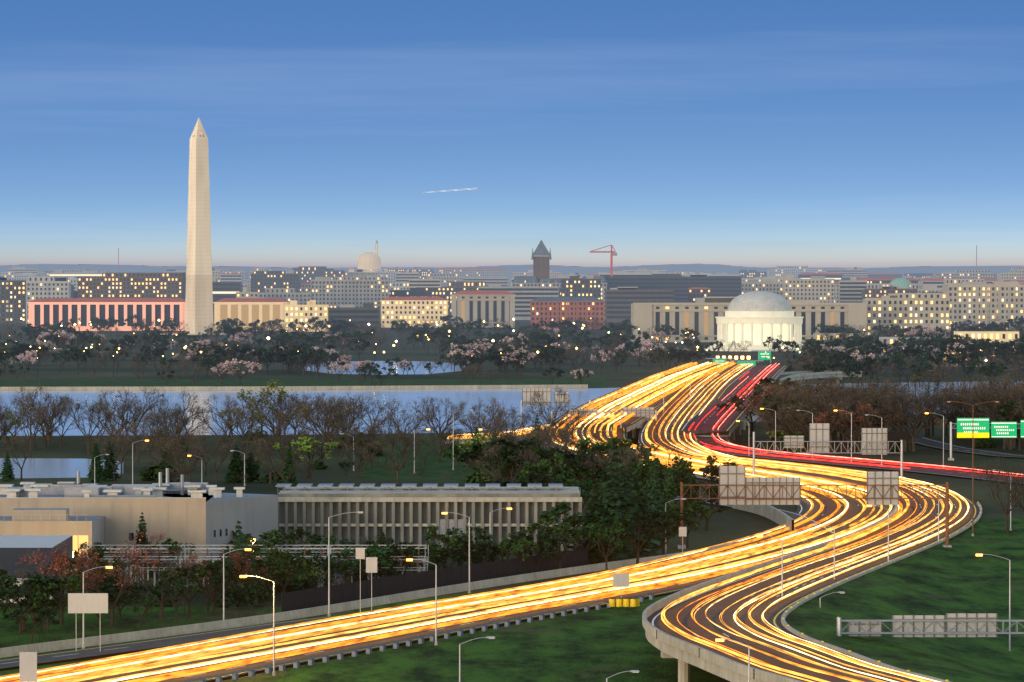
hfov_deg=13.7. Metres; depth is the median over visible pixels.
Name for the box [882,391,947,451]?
bare tree
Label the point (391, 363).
park tree
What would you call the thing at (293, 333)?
park tree
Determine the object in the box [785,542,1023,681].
embankment grass
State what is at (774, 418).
bare tree
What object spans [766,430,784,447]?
spring tree
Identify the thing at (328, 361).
bare tree
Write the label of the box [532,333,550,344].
park tree
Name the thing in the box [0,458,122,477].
lagoon
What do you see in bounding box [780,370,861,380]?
bridge span parapet
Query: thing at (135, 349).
bare tree
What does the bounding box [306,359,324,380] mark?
bare tree
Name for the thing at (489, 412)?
bare tree
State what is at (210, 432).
bare tree
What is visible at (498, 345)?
park tree
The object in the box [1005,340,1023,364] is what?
leafy tree
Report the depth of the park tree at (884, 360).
2015.66 m
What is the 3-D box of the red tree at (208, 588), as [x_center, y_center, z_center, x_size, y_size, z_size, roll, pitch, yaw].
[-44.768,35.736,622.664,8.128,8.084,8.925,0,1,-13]
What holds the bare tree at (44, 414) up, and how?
on the ground at (728, 525)
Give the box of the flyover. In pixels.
[638,366,979,681]
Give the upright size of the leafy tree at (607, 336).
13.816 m
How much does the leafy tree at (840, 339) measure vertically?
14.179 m
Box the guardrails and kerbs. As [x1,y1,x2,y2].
[180,502,981,681]
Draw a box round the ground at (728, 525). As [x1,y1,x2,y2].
[0,317,1023,681]
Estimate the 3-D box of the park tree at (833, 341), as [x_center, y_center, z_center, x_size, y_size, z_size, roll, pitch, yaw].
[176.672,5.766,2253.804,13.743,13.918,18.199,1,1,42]
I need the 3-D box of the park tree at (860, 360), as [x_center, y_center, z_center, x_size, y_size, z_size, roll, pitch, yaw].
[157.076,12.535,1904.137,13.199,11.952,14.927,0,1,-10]
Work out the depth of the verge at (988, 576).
721.65 m
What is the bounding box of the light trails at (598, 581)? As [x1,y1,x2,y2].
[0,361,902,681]
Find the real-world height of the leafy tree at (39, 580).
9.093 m
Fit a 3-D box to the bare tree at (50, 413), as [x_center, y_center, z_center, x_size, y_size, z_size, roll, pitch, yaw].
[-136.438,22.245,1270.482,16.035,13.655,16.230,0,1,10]
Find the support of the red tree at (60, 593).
on the verge at (593, 644)
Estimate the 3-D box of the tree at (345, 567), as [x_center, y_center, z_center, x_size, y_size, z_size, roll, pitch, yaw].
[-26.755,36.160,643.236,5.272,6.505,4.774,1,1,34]
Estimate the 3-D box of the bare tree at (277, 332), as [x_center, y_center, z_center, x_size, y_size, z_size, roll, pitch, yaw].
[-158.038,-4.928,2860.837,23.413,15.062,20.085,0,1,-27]
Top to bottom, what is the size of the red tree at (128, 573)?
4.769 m
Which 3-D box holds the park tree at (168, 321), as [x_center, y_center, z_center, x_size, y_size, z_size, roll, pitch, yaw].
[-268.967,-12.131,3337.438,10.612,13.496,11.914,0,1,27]
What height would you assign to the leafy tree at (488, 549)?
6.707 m
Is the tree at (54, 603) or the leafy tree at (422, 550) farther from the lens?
the leafy tree at (422, 550)
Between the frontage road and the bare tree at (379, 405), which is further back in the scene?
the bare tree at (379, 405)
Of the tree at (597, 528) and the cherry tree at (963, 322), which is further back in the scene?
the cherry tree at (963, 322)
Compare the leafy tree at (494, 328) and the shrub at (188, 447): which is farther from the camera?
the leafy tree at (494, 328)
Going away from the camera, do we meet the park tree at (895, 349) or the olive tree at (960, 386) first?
the olive tree at (960, 386)
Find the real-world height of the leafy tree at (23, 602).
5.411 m
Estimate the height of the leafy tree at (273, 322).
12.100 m
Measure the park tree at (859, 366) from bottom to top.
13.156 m
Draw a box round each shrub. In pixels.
[75,580,135,602]
[79,565,118,589]
[104,544,128,563]
[109,552,129,571]
[128,541,199,576]
[138,462,175,480]
[145,589,176,605]
[169,440,190,450]
[220,530,270,554]
[229,457,261,468]
[241,576,272,599]
[244,426,269,440]
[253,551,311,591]
[258,468,285,482]
[260,551,303,590]
[310,460,327,469]
[336,432,371,447]
[360,442,385,455]
[443,442,464,457]
[464,470,494,482]
[769,429,793,447]
[776,430,808,450]
[891,440,908,450]
[973,434,997,447]
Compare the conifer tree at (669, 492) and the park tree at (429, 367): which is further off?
the park tree at (429, 367)
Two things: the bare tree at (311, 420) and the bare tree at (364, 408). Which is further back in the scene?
the bare tree at (364, 408)
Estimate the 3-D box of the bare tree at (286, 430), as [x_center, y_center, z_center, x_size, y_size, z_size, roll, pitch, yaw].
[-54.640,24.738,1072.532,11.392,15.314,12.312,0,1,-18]
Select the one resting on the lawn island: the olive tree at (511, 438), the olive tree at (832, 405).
the olive tree at (511, 438)
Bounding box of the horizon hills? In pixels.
[0,264,1023,285]
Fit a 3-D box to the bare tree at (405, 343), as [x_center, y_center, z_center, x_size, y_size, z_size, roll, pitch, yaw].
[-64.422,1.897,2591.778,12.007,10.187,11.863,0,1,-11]
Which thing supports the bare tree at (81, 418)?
on the ground at (728, 525)
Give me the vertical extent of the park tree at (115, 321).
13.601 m
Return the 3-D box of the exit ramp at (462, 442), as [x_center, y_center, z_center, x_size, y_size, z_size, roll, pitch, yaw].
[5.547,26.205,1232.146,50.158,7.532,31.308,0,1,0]
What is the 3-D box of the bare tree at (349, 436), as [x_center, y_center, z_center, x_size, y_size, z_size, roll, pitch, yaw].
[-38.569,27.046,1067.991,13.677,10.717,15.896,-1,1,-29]
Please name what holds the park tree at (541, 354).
on the ground at (728, 525)
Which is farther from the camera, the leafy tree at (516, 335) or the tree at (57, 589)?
the leafy tree at (516, 335)
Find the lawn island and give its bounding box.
[360,438,609,484]
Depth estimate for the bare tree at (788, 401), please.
1182.43 m
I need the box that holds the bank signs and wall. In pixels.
[0,350,777,390]
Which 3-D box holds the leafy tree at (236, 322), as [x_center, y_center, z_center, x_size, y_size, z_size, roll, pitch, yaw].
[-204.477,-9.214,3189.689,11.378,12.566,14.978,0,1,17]
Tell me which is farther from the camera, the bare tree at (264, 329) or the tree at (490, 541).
the bare tree at (264, 329)
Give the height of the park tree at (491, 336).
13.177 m
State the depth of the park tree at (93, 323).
3377.94 m
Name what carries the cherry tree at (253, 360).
on the ground at (728, 525)
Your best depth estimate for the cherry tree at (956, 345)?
2091.22 m
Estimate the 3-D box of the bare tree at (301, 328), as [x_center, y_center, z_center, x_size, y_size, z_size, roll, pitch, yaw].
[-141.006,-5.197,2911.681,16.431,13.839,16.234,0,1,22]
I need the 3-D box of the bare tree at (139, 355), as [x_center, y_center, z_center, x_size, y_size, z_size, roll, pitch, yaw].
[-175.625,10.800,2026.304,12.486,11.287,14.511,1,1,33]
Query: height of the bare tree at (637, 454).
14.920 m
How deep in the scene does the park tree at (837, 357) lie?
1935.17 m
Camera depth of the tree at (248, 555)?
640.66 m
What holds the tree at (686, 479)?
on the ground at (728, 525)
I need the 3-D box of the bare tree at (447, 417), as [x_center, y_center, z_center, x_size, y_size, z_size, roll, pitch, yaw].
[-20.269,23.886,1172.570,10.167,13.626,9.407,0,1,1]
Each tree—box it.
[0,321,22,337]
[0,325,13,340]
[0,339,20,347]
[0,346,20,372]
[0,396,28,445]
[0,404,16,420]
[0,408,38,443]
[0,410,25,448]
[0,411,22,439]
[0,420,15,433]
[0,420,18,438]
[0,450,14,481]
[0,569,61,629]
[0,576,65,623]
[0,579,53,633]
[1,434,42,479]
[1,607,59,642]
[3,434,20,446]
[5,334,27,346]
[7,354,30,369]
[8,365,29,380]
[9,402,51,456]
[10,383,75,439]
[11,343,43,364]
[12,391,69,438]
[13,382,48,437]
[14,568,44,618]
[16,545,102,625]
[17,350,36,372]
[17,407,47,448]
[17,595,47,631]
[20,323,41,333]
[20,345,47,364]
[21,326,40,343]
[22,399,65,447]
[25,400,74,445]
[25,594,60,630]
[26,333,51,346]
[26,394,75,437]
[26,576,88,632]
[27,345,49,360]
[29,400,92,446]
[32,338,55,360]
[32,346,48,366]
[36,329,75,351]
[38,322,49,331]
[38,347,53,367]
[39,554,127,592]
[40,325,68,341]
[41,324,61,335]
[47,588,77,617]
[48,337,68,350]
[49,332,70,346]
[49,348,69,372]
[50,334,72,348]
[52,439,68,450]
[52,538,161,626]
[54,351,72,370]
[55,573,87,609]
[59,326,75,335]
[60,319,75,327]
[60,568,97,592]
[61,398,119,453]
[64,331,90,350]
[64,337,82,347]
[66,345,84,364]
[69,347,91,373]
[70,317,84,331]
[70,412,116,449]
[72,546,105,579]
[78,542,103,551]
[79,401,143,447]
[79,437,98,452]
[79,571,141,616]
[81,344,100,363]
[82,329,99,351]
[82,334,101,358]
[84,359,102,381]
[87,404,112,445]
[87,443,102,482]
[88,321,103,332]
[90,316,114,336]
[90,397,148,438]
[91,349,117,370]
[91,442,104,473]
[91,557,121,588]
[92,579,141,619]
[93,333,109,357]
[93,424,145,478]
[94,321,113,334]
[94,400,143,449]
[94,592,121,623]
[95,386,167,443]
[97,344,109,361]
[97,387,141,430]
[99,402,125,425]
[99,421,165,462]
[99,435,140,481]
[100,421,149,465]
[100,439,120,480]
[101,326,125,344]
[101,346,133,368]
[104,345,127,365]
[107,317,125,327]
[108,568,148,583]
[109,335,136,357]
[110,350,128,369]
[113,587,125,614]
[114,410,170,452]
[118,568,150,584]
[120,543,205,620]
[123,334,141,353]
[124,592,159,626]
[125,314,138,327]
[125,585,159,615]
[128,361,146,377]
[128,532,165,547]
[129,344,149,363]
[129,353,155,374]
[130,327,155,348]
[132,321,144,330]
[132,353,152,367]
[132,544,183,579]
[134,337,157,350]
[134,512,151,557]
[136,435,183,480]
[137,397,185,426]
[138,426,198,456]
[139,319,154,332]
[140,345,167,360]
[140,416,213,448]
[141,391,206,453]
[142,332,169,349]
[142,407,191,442]
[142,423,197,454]
[143,325,156,335]
[144,348,164,367]
[144,406,193,443]
[145,547,181,585]
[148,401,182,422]
[149,361,174,379]
[150,441,209,473]
[151,336,168,357]
[153,439,179,481]
[153,575,195,622]
[154,340,177,348]
[154,430,189,463]
[155,412,186,435]
[155,558,186,596]
[157,370,174,381]
[158,323,179,339]
[158,357,179,374]
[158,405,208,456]
[158,464,191,482]
[160,564,207,617]
[160,567,181,598]
[161,538,196,550]
[162,318,176,328]
[164,362,186,382]
[165,327,189,351]
[166,435,212,481]
[170,446,202,481]
[170,562,197,611]
[172,349,195,370]
[173,350,195,373]
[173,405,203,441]
[174,337,192,348]
[174,358,196,373]
[175,331,198,348]
[179,557,234,612]
[180,349,205,367]
[180,363,205,385]
[181,419,234,476]
[184,556,240,615]
[185,554,242,604]
[188,345,214,373]
[189,339,223,348]
[189,342,211,356]
[190,353,222,375]
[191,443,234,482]
[194,406,246,451]
[195,390,268,441]
[196,333,207,338]
[201,341,227,350]
[201,406,241,448]
[202,551,262,585]
[203,336,224,346]
[204,323,218,333]
[205,345,243,371]
[205,551,269,604]
[210,328,219,338]
[210,367,227,383]
[210,546,245,607]
[211,363,235,384]
[215,355,231,372]
[217,406,264,437]
[218,408,261,450]
[219,325,243,344]
[219,349,255,375]
[221,318,242,326]
[223,326,237,342]
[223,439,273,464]
[224,344,249,360]
[224,358,261,384]
[225,446,249,482]
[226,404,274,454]
[227,332,252,346]
[228,530,284,558]
[229,340,251,366]
[230,321,245,326]
[230,521,252,596]
[233,418,263,457]
[234,324,257,338]
[234,330,249,344]
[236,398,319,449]
[236,472,248,482]
[237,377,288,433]
[239,553,266,606]
[240,395,302,429]
[241,350,268,373]
[245,450,260,481]
[246,338,267,358]
[246,348,264,371]
[248,319,265,337]
[248,324,269,337]
[249,437,304,484]
[250,327,262,340]
[250,337,264,347]
[253,555,291,587]
[254,405,296,431]
[255,347,282,374]
[255,444,293,483]
[256,326,281,346]
[256,384,314,436]
[256,528,324,555]
[258,323,289,340]
[258,348,274,365]
[260,408,305,442]
[260,548,317,592]
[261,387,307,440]
[262,319,283,331]
[263,419,311,473]
[265,328,286,345]
[268,321,278,330]
[268,336,283,345]
[268,411,312,459]
[268,566,298,592]
[270,322,292,342]
[272,343,306,369]
[272,390,322,434]
[273,430,309,467]
[273,435,339,477]
[273,466,297,483]
[274,331,301,340]
[275,348,301,372]
[275,400,318,433]
[276,332,314,343]
[276,349,303,372]
[277,397,362,450]
[279,433,307,468]
[280,442,297,484]
[282,346,308,367]
[282,354,297,368]
[286,355,308,374]
[287,320,310,332]
[290,321,311,339]
[290,341,312,367]
[290,399,363,445]
[291,550,312,560]
[292,435,325,476]
[292,553,333,587]
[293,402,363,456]
[294,355,313,373]
[294,459,315,481]
[295,353,315,374]
[295,392,358,425]
[296,543,324,555]
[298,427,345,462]
[299,325,318,342]
[299,347,332,374]
[299,565,326,588]
[302,398,356,455]
[305,332,326,346]
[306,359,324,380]
[306,538,340,573]
[307,409,348,436]
[308,316,337,330]
[312,331,330,346]
[312,558,348,585]
[313,335,331,348]
[313,348,323,373]
[314,345,335,366]
[316,353,343,373]
[318,398,380,431]
[319,545,393,581]
[320,331,349,352]
[320,412,369,436]
[321,417,387,471]
[321,560,352,584]
[322,324,344,342]
[322,535,355,554]
[323,413,351,456]
[325,352,339,370]
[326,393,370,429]
[328,361,351,379]
[329,332,354,353]
[331,319,349,328]
[331,538,379,552]
[332,394,408,441]
[333,403,365,446]
[334,552,364,582]
[335,342,346,358]
[335,361,345,372]
[337,334,358,357]
[337,355,350,369]
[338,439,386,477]
[338,459,353,475]
[341,323,358,332]
[341,430,380,469]
[342,546,387,573]
[343,364,359,373]
[346,337,369,359]
[346,417,408,468]
[347,321,363,338]
[351,332,365,352]
[352,562,367,581]
[353,328,375,348]
[356,366,373,381]
[356,534,387,547]
[356,564,390,578]
[361,324,377,347]
[361,334,387,351]
[361,362,379,384]
[367,409,415,455]
[369,542,417,570]
[371,367,398,385]
[371,412,429,466]
[371,428,422,483]
[376,529,396,566]
[377,557,407,574]
[377,567,397,577]
[378,326,394,337]
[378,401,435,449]
[380,537,394,546]
[385,356,402,372]
[386,461,402,482]
[386,544,417,574]
[391,319,411,338]
[391,321,405,338]
[394,324,420,341]
[395,359,411,376]
[396,534,462,568]
[396,544,442,572]
[397,336,414,351]
[399,541,417,551]
[400,362,413,374]
[401,397,472,448]
[405,424,466,462]
[405,438,424,454]
[406,358,423,375]
[407,335,422,347]
[409,329,438,348]
[409,434,439,469]
[410,471,426,486]
[411,324,428,341]
[412,322,433,331]
[420,318,441,331]
[421,406,452,449]
[421,545,453,568]
[422,359,435,375]
[423,332,452,352]
[423,424,446,443]
[423,552,437,571]
[424,361,442,376]
[424,525,473,568]
[425,333,446,352]
[426,397,455,432]
[430,397,452,430]
[433,329,451,348]
[433,357,450,374]
[436,548,467,567]
[437,324,452,338]
[437,428,460,447]
[438,330,457,336]
[439,339,449,354]
[439,345,466,371]
[440,315,463,326]
[445,526,493,564]
[446,334,468,345]
[447,348,481,372]
[448,338,462,348]
[448,538,498,563]
[450,397,507,440]
[450,412,533,440]
[451,349,472,371]
[451,553,483,565]
[452,324,479,338]
[453,444,545,480]
[454,353,476,374]
[454,410,497,435]
[454,427,478,446]
[455,322,480,337]
[458,431,493,477]
[460,343,490,371]
[460,436,549,483]
[462,340,479,345]
[463,429,494,449]
[464,364,481,378]
[466,427,485,466]
[466,544,499,562]
[469,319,487,336]
[469,338,492,346]
[470,364,486,380]
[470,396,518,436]
[471,349,489,373]
[474,330,491,339]
[474,414,528,446]
[474,462,519,483]
[475,441,538,483]
[475,532,516,560]
[482,420,546,441]
[483,318,505,328]
[483,369,499,383]
[485,470,552,486]
[486,343,505,360]
[486,344,513,372]
[486,445,546,483]
[489,324,498,333]
[489,334,509,342]
[490,333,514,340]
[490,351,522,374]
[491,340,510,347]
[495,418,551,458]
[496,330,520,338]
[497,427,569,467]
[498,324,511,333]
[498,414,545,442]
[498,538,539,560]
[501,411,532,432]
[502,333,527,348]
[502,347,536,374]
[503,529,560,567]
[507,359,524,373]
[512,335,528,348]
[512,350,525,374]
[514,424,582,454]
[514,451,574,484]
[515,348,536,370]
[515,549,544,556]
[516,335,535,348]
[518,325,535,335]
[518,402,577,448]
[522,462,563,485]
[524,344,554,368]
[526,513,594,568]
[528,415,547,464]
[529,328,544,348]
[529,385,569,423]
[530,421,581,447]
[531,348,541,368]
[532,320,556,331]
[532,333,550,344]
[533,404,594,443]
[534,333,557,346]
[537,502,634,550]
[538,345,564,366]
[538,346,566,375]
[539,466,570,485]
[540,351,571,371]
[542,367,565,383]
[544,325,559,337]
[544,424,605,453]
[547,453,606,484]
[548,447,590,482]
[548,473,598,508]
[549,326,569,343]
[551,342,569,360]
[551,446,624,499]
[552,322,579,340]
[554,343,592,367]
[555,328,576,344]
[556,344,577,364]
[558,429,615,446]
[563,320,576,328]
[564,350,591,373]
[565,478,621,563]
[566,466,603,506]
[570,369,592,384]
[572,332,587,357]
[574,320,586,331]
[575,437,627,490]
[576,330,591,349]
[576,369,588,383]
[576,451,659,558]
[579,320,601,331]
[580,322,600,336]
[580,464,615,491]
[581,345,599,359]
[582,337,606,353]
[584,356,605,372]
[586,435,659,463]
[586,442,640,490]
[587,520,627,570]
[590,350,614,374]
[595,345,615,367]
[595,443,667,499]
[596,349,626,370]
[598,332,621,351]
[600,322,613,337]
[600,342,618,354]
[601,335,634,351]
[601,349,629,371]
[606,333,628,351]
[606,465,643,493]
[608,512,673,563]
[610,353,625,372]
[612,324,638,343]
[614,339,655,366]
[619,458,670,555]
[621,348,651,365]
[625,339,647,359]
[625,346,640,360]
[625,460,681,484]
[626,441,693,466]
[630,331,649,341]
[631,348,650,367]
[631,466,678,493]
[635,456,692,490]
[639,341,664,363]
[639,344,659,369]
[639,464,692,494]
[639,510,695,554]
[641,458,678,528]
[644,463,670,543]
[645,346,669,372]
[649,347,682,371]
[651,329,667,345]
[652,348,666,365]
[656,324,675,343]
[660,463,684,529]
[663,346,690,366]
[666,499,712,547]
[671,345,699,362]
[675,480,728,530]
[679,349,693,363]
[679,455,737,508]
[679,458,703,515]
[680,328,694,339]
[680,347,712,362]
[681,338,702,350]
[684,339,698,351]
[686,331,700,340]
[705,340,723,355]
[716,339,732,354]
[716,393,774,435]
[732,339,752,359]
[736,386,797,430]
[744,390,806,442]
[750,396,799,446]
[751,379,833,430]
[751,398,798,430]
[753,377,842,397]
[755,406,810,435]
[757,382,811,428]
[757,402,780,440]
[758,389,815,435]
[761,379,824,419]
[761,394,811,432]
[762,336,779,349]
[762,381,807,419]
[766,376,816,434]
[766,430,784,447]
[772,340,798,359]
[772,377,816,397]
[773,385,816,449]
[776,391,854,427]
[776,402,830,439]
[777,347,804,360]
[780,388,854,420]
[782,409,823,446]
[783,359,807,371]
[784,363,812,383]
[784,400,850,428]
[791,381,858,425]
[793,352,824,370]
[794,355,825,370]
[795,358,827,383]
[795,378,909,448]
[796,354,818,381]
[797,345,812,358]
[799,338,823,352]
[799,373,837,389]
[800,394,836,430]
[801,344,832,351]
[801,358,818,370]
[807,347,822,361]
[808,381,880,425]
[809,385,862,449]
[810,362,852,380]
[812,323,834,332]
[812,384,863,447]
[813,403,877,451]
[813,405,839,447]
[814,384,875,447]
[816,332,842,350]
[817,394,843,430]
[820,328,843,332]
[820,332,849,340]
[822,349,844,356]
[822,402,856,449]
[824,360,851,382]
[825,348,851,369]
[827,339,851,349]
[827,339,856,347]
[828,329,842,332]
[828,354,854,379]
[828,399,907,430]
[830,385,868,442]
[830,392,859,449]
[831,378,914,427]
[834,336,854,343]
[834,377,883,390]
[834,400,875,434]
[836,389,885,451]
[838,401,899,430]
[839,331,861,340]
[839,404,869,451]
[843,348,864,362]
[843,367,861,387]
[844,344,859,356]
[845,324,874,336]
[846,357,872,385]
[847,373,886,397]
[847,390,886,426]
[851,342,883,365]
[851,356,872,381]
[852,349,874,360]
[856,338,888,354]
[856,376,911,405]
[857,357,879,380]
[857,386,954,451]
[860,404,907,427]
[863,353,892,374]
[866,389,953,444]
[867,333,891,341]
[871,393,918,440]
[872,402,918,440]
[873,324,898,336]
[876,350,905,369]
[878,331,899,336]
[879,329,902,336]
[881,406,946,440]
[882,354,908,375]
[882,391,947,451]
[882,393,931,450]
[882,394,941,445]
[883,345,900,354]
[884,324,900,331]
[886,346,906,357]
[889,353,920,384]
[889,356,921,386]
[889,357,918,381]
[891,338,915,349]
[894,333,913,347]
[895,327,919,336]
[896,328,928,335]
[896,340,915,357]
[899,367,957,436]
[901,347,929,373]
[904,326,941,335]
[906,344,923,349]
[906,399,953,436]
[910,359,930,378]
[910,362,934,387]
[911,337,940,351]
[913,365,930,384]
[914,352,930,372]
[915,388,953,435]
[917,334,928,344]
[918,324,953,337]
[920,372,995,417]
[922,397,958,435]
[923,339,950,356]
[925,353,956,376]
[926,361,950,385]
[927,332,942,337]
[927,345,945,355]
[928,392,974,439]
[929,334,954,345]
[929,377,965,435]
[930,400,981,439]
[931,376,1008,417]
[933,344,965,373]
[934,381,1004,440]
[936,327,955,337]
[937,383,1004,417]
[939,393,991,439]
[940,385,974,440]
[941,337,963,347]
[943,351,961,375]
[945,334,972,343]
[946,343,969,371]
[951,319,975,330]
[951,390,998,447]
[952,338,993,370]
[954,372,1023,448]
[954,393,993,417]
[955,333,989,343]
[956,357,970,375]
[956,364,969,386]
[957,377,1003,393]
[960,345,985,372]
[961,319,978,326]
[961,352,980,375]
[962,403,1002,426]
[963,359,986,379]
[963,380,1023,449]
[963,383,1016,439]
[966,381,1003,427]
[967,359,1007,381]
[968,322,998,330]
[971,338,1008,363]
[973,452,1023,532]
[975,392,1023,420]
[976,321,997,327]
[978,364,1000,379]
[979,347,1006,361]
[984,380,1023,446]
[984,462,1023,510]
[986,340,999,361]
[988,394,1021,445]
[991,322,1008,328]
[994,400,1023,450]
[995,366,1023,391]
[996,340,1014,355]
[996,405,1020,447]
[1005,318,1023,329]
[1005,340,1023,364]
[1006,346,1015,360]
[1006,362,1023,382]
[1007,384,1023,416]
[1008,411,1023,445]
[1010,399,1023,419]
[1012,317,1023,327]
[1013,336,1023,341]
[1014,342,1023,350]
[1017,343,1023,355]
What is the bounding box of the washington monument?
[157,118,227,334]
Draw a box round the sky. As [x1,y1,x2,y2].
[0,0,1023,267]
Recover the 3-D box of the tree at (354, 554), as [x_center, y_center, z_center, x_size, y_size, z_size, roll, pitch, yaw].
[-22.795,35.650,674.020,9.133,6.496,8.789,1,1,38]
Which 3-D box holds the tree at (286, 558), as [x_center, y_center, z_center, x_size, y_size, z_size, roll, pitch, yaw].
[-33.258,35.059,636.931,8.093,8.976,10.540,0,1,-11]
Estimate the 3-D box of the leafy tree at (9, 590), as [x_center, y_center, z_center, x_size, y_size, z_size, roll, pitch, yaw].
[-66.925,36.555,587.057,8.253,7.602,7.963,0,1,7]
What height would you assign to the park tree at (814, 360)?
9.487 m
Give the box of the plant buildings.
[0,468,581,602]
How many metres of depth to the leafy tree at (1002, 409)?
1178.99 m
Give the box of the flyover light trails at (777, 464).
[645,363,968,681]
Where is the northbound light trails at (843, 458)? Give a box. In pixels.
[687,363,1023,476]
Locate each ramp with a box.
[444,434,530,443]
[675,496,836,532]
[911,438,1023,457]
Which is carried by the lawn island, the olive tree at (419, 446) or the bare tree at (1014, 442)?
the olive tree at (419, 446)
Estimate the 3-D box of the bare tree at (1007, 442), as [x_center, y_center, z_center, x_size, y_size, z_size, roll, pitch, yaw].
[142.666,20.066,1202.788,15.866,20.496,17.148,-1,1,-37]
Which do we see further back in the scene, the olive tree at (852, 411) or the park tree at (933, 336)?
the park tree at (933, 336)
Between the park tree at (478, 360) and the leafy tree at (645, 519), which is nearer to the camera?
the leafy tree at (645, 519)
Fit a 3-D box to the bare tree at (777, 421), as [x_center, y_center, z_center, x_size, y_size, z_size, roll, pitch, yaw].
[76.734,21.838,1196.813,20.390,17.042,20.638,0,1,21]
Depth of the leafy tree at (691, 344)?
2462.48 m
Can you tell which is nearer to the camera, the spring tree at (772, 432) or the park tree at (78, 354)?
the spring tree at (772, 432)
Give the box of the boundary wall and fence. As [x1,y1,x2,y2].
[0,541,740,657]
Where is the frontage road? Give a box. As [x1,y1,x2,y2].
[0,615,380,668]
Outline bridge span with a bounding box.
[771,374,861,386]
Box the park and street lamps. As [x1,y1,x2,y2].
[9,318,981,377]
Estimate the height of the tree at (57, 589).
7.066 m
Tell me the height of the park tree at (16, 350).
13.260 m
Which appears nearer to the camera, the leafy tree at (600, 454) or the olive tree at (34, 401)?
the leafy tree at (600, 454)
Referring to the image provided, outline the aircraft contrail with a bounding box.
[423,188,476,192]
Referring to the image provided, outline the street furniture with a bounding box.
[19,374,1023,681]
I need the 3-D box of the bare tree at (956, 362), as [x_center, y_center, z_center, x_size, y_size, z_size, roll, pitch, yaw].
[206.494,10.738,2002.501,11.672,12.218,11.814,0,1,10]
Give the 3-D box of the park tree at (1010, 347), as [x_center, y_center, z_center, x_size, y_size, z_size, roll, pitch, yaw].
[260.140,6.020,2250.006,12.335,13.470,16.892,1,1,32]
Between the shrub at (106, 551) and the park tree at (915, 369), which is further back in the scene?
the park tree at (915, 369)
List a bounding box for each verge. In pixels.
[0,587,719,681]
[899,518,1023,641]
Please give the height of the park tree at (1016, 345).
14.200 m
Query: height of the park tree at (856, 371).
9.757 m
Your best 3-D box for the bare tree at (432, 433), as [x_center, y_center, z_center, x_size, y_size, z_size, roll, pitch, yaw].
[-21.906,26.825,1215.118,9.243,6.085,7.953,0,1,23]
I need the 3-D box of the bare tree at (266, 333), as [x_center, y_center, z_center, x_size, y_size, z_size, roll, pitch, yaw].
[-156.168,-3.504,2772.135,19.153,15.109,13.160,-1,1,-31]
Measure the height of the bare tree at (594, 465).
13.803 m
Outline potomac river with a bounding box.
[0,381,1022,435]
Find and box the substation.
[73,538,429,588]
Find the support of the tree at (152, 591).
on the verge at (593, 644)
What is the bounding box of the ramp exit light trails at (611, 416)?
[447,413,614,438]
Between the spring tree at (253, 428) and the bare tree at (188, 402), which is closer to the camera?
the bare tree at (188, 402)
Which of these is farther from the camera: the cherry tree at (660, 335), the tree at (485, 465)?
the cherry tree at (660, 335)
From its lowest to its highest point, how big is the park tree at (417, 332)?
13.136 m
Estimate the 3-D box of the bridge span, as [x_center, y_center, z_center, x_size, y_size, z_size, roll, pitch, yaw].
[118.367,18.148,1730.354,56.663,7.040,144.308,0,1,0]
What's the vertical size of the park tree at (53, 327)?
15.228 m
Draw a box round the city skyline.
[0,240,1023,366]
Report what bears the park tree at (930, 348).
on the ground at (728, 525)
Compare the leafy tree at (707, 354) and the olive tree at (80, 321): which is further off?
the olive tree at (80, 321)
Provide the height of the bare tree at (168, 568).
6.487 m
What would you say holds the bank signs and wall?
on the ground at (728, 525)
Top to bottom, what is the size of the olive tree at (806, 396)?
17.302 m
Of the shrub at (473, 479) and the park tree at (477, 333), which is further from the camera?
the park tree at (477, 333)
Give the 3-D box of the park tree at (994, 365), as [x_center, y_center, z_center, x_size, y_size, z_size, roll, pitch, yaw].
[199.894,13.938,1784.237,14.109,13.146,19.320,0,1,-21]
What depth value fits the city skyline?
4068.97 m
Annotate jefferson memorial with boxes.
[705,291,803,350]
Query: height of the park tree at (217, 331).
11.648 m
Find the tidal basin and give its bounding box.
[305,361,464,374]
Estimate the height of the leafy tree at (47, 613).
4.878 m
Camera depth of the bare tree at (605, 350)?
2163.38 m
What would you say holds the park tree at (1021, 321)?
on the ground at (728, 525)
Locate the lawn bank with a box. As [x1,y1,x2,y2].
[0,378,606,387]
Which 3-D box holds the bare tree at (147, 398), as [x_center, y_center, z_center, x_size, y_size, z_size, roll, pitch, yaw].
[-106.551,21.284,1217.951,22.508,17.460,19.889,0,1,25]
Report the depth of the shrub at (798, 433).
1180.69 m
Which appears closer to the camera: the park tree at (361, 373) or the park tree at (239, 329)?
the park tree at (361, 373)
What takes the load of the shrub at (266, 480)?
on the ground at (728, 525)
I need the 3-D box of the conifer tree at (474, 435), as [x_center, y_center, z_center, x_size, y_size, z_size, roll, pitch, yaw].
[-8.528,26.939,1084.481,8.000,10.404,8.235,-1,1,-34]
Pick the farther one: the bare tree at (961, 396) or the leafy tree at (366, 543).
the bare tree at (961, 396)
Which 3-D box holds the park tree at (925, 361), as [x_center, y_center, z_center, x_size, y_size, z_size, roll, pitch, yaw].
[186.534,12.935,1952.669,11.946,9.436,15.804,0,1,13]
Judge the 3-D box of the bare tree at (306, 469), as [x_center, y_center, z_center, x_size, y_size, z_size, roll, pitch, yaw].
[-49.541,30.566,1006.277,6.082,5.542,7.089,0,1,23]

